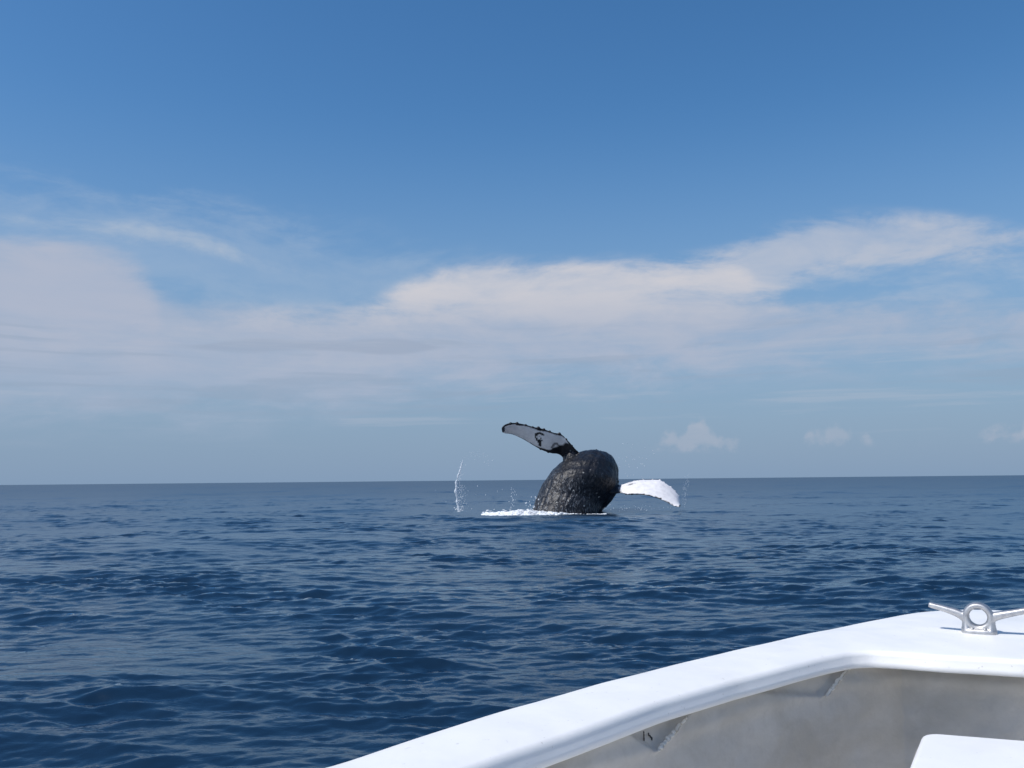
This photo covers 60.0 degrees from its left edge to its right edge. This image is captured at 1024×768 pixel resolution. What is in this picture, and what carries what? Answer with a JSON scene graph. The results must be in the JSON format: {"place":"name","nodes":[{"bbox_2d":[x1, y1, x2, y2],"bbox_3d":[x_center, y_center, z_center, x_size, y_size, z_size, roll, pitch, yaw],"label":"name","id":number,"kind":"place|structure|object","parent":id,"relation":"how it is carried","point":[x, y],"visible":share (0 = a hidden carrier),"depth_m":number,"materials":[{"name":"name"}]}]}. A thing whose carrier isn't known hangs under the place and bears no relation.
{"place":"outdoors","nodes":[
{"label":"outdoors","id":0,"kind":"place"},
{"bbox_2d":[0,475,1023,767],"bbox_3d":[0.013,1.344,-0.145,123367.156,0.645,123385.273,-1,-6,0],"label":"sea","id":1,"kind":"structure","parent":0,"point":[242,625],"depth_m":10.57,"materials":[{"name":"liquid"}]},
{"bbox_2d":[454,454,502,511],"bbox_3d":[-1.815,4.043,37.215,2.192,2.585,3.255,5,-8,-42],"label":"water splash","id":2,"kind":"object","parent":1,"relation":"on","point":[457,500],"visible":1,"depth_m":36.70,"materials":[{"name":"white liquid"}]},
{"bbox_2d":[481,509,606,515],"bbox_3d":[1.291,5.301,36.703,5.223,0.280,7.275,-1,-6,0],"label":"foam","id":3,"kind":"object","parent":1,"relation":"on","point":[518,512],"visible":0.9,"depth_m":36.14,"materials":[{"name":"white"}]},
{"bbox_2d":[502,422,680,513],"bbox_3d":[3.288,6.737,38.022,7.540,10.204,4.140,0,-6,-8],"label":"humpback whale","id":4,"kind":"object","parent":1,"relation":"in","point":[583,482],"visible":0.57,"depth_m":37.46},
{"bbox_2d":[511,450,688,510],"bbox_3d":[3.870,3.868,37.032,7.471,2.907,3.170,2,-7,-25],"label":"spray","id":5,"kind":"object","parent":1,"relation":"on","point":[604,509],"visible":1,"depth_m":37.07,"materials":[{"name":"white liquid"}]},
{"bbox_2d":[327,602,1023,767],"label":"boat","id":6,"kind":"object","parent":1,"relation":"on","point":[943,687],"visible":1,"depth_m":1.75,"materials":[{"name":"white plastic"}]},
{"bbox_2d":[0,0,1023,484],"label":"sky","id":7,"kind":"structure","parent":0,"point":[242,241],"materials":[{"name":"blue"}]}
]}

